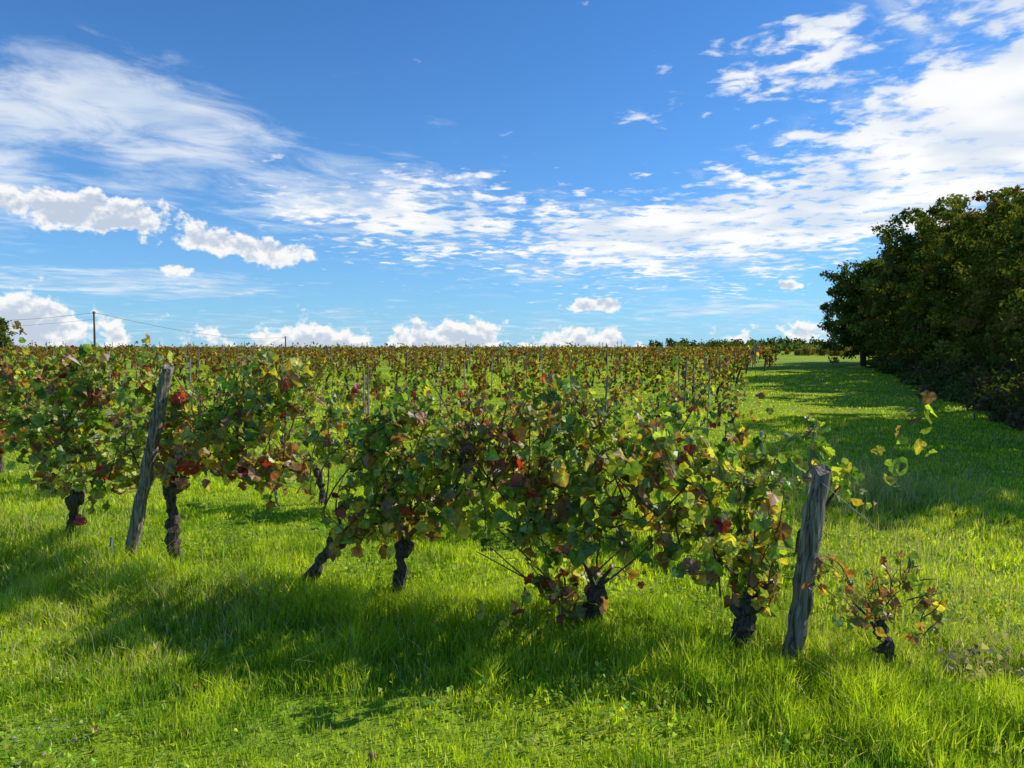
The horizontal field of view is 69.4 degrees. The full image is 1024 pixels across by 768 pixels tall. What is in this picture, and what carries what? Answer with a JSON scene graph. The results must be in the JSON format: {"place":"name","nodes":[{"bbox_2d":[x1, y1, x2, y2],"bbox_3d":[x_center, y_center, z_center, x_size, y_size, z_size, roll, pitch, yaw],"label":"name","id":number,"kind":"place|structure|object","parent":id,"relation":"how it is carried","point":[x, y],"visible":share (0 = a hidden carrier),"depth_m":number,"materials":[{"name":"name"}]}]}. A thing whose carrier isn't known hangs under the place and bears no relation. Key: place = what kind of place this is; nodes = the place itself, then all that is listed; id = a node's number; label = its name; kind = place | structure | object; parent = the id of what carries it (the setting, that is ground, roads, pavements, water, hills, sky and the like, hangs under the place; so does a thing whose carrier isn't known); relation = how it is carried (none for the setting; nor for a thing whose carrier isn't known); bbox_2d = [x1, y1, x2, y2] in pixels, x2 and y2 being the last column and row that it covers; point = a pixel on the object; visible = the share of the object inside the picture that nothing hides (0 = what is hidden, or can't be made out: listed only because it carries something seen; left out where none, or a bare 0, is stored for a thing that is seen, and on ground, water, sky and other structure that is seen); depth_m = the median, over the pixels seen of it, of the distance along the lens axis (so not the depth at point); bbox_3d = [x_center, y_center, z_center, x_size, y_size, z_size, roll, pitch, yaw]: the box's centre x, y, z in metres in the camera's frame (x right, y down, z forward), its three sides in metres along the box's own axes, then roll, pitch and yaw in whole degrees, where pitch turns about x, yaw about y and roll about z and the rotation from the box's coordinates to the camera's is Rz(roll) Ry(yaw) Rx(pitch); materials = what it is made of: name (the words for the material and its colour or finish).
{"place":"outdoors","nodes":[
{"label":"outdoors","id":0,"kind":"place"},
{"bbox_2d":[0,347,1023,767],"bbox_3d":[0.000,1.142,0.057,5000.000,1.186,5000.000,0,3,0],"label":"ground","id":1,"kind":"structure","parent":0,"point":[790,363],"depth_m":4.01,"materials":[{"name":"green plant"}]},
{"bbox_2d":[0,317,17,348],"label":"tree","id":2,"kind":"object","parent":1,"relation":"on","point":[4,339],"visible":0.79,"depth_m":86.11,"materials":[{"name":"green plant"}]},
{"bbox_2d":[0,350,30,456],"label":"grape vine","id":3,"kind":"object","parent":1,"relation":"on","point":[3,438],"visible":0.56,"depth_m":6.63,"materials":[{"name":"green plant"}]},
{"bbox_2d":[0,344,144,541],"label":"grape vine","id":4,"kind":"object","parent":1,"relation":"on","point":[81,428],"visible":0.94,"depth_m":6.01,"materials":[{"name":"green plant"}]},
{"bbox_2d":[92,311,95,345],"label":"utility pole","id":5,"kind":"object","parent":1,"relation":"on","point":[94,332],"visible":0.9,"depth_m":130.55,"materials":[{"name":"grey wood"}]},
{"bbox_2d":[5,313,283,341],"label":"power cables","id":6,"kind":"object","parent":5,"relation":"attached to","point":[139,322],"visible":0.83,"depth_m":147.68,"materials":[{"name":"black metal"}]},
{"bbox_2d":[0,712,197,765],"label":"pebbles","id":7,"kind":"object","parent":1,"relation":"on","point":[73,740],"visible":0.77,"depth_m":3.21,"materials":[{"name":"grey stone"}]},
{"bbox_2d":[124,363,173,559],"bbox_3d":[-2.797,0.684,5.649,0.534,1.698,0.108,1,3,19],"label":"wooden post","id":8,"kind":"object","parent":1,"relation":"on","point":[136,524],"visible":0.86,"depth_m":5.60,"materials":[{"name":"grey wood"}]},
{"bbox_2d":[76,350,316,563],"bbox_3d":[-2.520,0.600,5.795,1.656,1.733,1.154,2,3,33],"label":"grape vine","id":9,"kind":"object","parent":1,"relation":"on","point":[179,440],"visible":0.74,"depth_m":5.67,"materials":[{"name":"green plant"}]},
{"bbox_2d":[186,345,371,587],"bbox_3d":[-1.639,0.629,5.316,1.437,1.819,0.918,0,3,0],"label":"grape vine","id":10,"kind":"object","parent":1,"relation":"on","point":[271,385],"visible":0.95,"depth_m":5.18,"materials":[{"name":"green plant"}]},
{"bbox_2d":[2,341,758,447],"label":"vineyard stakes","id":11,"kind":"object","parent":1,"relation":"on","point":[606,389],"visible":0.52,"depth_m":34.70,"materials":[{"name":"brown wood"}]},
{"bbox_2d":[0,341,783,411],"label":"distant vineyard","id":12,"kind":"object","parent":1,"relation":"on","point":[475,366],"visible":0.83,"depth_m":35.57,"materials":[{"name":"green plant"}]},
{"bbox_2d":[320,365,552,595],"bbox_3d":[-0.458,0.702,4.820,1.650,1.650,1.018,1,3,20],"label":"grape vine","id":13,"kind":"object","parent":1,"relation":"on","point":[387,488],"visible":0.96,"depth_m":4.75,"materials":[{"name":"green plant"}]},
{"bbox_2d":[0,385,880,600],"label":"trellis wire","id":14,"kind":"object","parent":1,"relation":"on","point":[563,460],"visible":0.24,"depth_m":5.23,"materials":[{"name":"metal"}]},
{"bbox_2d":[108,343,816,551],"bbox_3d":[0.527,-0.236,21.045,12.702,2.000,31.164,1,3,17],"label":"metal stake","id":15,"kind":"object","parent":1,"relation":"on","point":[761,451],"visible":0.45,"depth_m":6.22,"materials":[{"name":"metal"}]},
{"bbox_2d":[0,320,936,553],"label":"vineyard rows","id":16,"kind":"object","parent":1,"relation":"on","point":[755,460],"visible":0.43,"depth_m":8.70,"materials":[{"name":"green plant"}]},
{"bbox_2d":[0,526,1023,767],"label":"clover weeds","id":17,"kind":"object","parent":1,"relation":"on","point":[426,701],"visible":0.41,"depth_m":3.61,"materials":[{"name":"green plant"}]},
{"bbox_2d":[60,515,1011,766],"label":"fallen leaves","id":18,"kind":"object","parent":1,"relation":"on","point":[370,755],"visible":0.55,"depth_m":3.15,"materials":[{"name":"brown plant"}]},
{"bbox_2d":[450,370,712,640],"bbox_3d":[0.348,0.765,4.434,1.431,1.690,1.379,2,4,39],"label":"grape vine","id":19,"kind":"object","parent":1,"relation":"on","point":[545,519],"visible":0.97,"depth_m":4.36,"materials":[{"name":"green plant"}]},
{"bbox_2d":[583,430,824,656],"bbox_3d":[1.035,0.927,4.193,1.214,1.352,0.893,-2,4,-37],"label":"grape vine","id":20,"kind":"object","parent":1,"relation":"on","point":[698,503],"visible":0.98,"depth_m":4.08,"materials":[{"name":"green plant"}]},
{"bbox_2d":[648,336,859,355],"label":"distant trees","id":21,"kind":"object","parent":1,"relation":"on","point":[796,346],"visible":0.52,"depth_m":154.49,"materials":[{"name":"green plant"}]},
{"bbox_2d":[782,463,831,666],"bbox_3d":[1.570,1.018,3.978,0.255,1.185,0.125,0,3,0],"label":"wooden post","id":22,"kind":"object","parent":1,"relation":"on","point":[801,606],"visible":0.84,"depth_m":3.94,"materials":[{"name":"grey wood"}]},
{"bbox_2d":[816,257,908,365],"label":"oak tree","id":23,"kind":"object","parent":1,"relation":"on","point":[847,290],"visible":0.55,"depth_m":45.39,"materials":[{"name":"green plant"}]},
{"bbox_2d":[801,549,957,678],"bbox_3d":[1.920,1.212,3.855,0.784,0.796,0.640,-1,3,-27],"label":"grape vine","id":24,"kind":"object","parent":1,"relation":"on","point":[908,579],"visible":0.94,"depth_m":3.82,"materials":[{"name":"green plant"}]},
{"bbox_2d":[845,195,996,364],"bbox_3d":[20.286,-4.567,35.989,7.834,8.542,7.299,0,3,0],"label":"oak tree","id":25,"kind":"object","parent":1,"relation":"on","point":[894,255],"visible":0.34,"depth_m":35.56,"materials":[{"name":"green plant"}]},
{"bbox_2d":[878,263,968,353],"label":"oak tree","id":26,"kind":"object","parent":1,"relation":"on","point":[913,347],"visible":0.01,"depth_m":41.40,"materials":[{"name":"green plant"}]},
{"bbox_2d":[863,339,1023,431],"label":"bramble hedge","id":27,"kind":"object","parent":1,"relation":"on","point":[998,396],"visible":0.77,"depth_m":22.28,"materials":[{"name":"plant"}]},
{"bbox_2d":[895,184,1023,369],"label":"oak tree","id":28,"kind":"object","parent":1,"relation":"on","point":[934,274],"visible":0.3,"depth_m":30.09,"materials":[{"name":"green plant"}]},
{"bbox_2d":[933,192,1023,375],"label":"oak tree","id":29,"kind":"object","parent":1,"relation":"on","point":[984,282],"visible":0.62,"depth_m":24.77,"materials":[{"name":"green plant"}]},
{"bbox_2d":[980,193,1023,368],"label":"oak tree","id":30,"kind":"object","parent":1,"relation":"on","point":[1016,351],"visible":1,"depth_m":19.05,"materials":[{"name":"green plant"}]},
{"bbox_2d":[0,0,1023,346],"label":"sky","id":31,"kind":"structure","parent":0,"point":[376,173],"materials":[{"name":"blue"}]},
{"bbox_2d":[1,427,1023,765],"bbox_3d":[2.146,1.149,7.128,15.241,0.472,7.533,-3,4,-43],"label":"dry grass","id":32,"kind":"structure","parent":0,"point":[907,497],"depth_m":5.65,"materials":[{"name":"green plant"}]}
]}

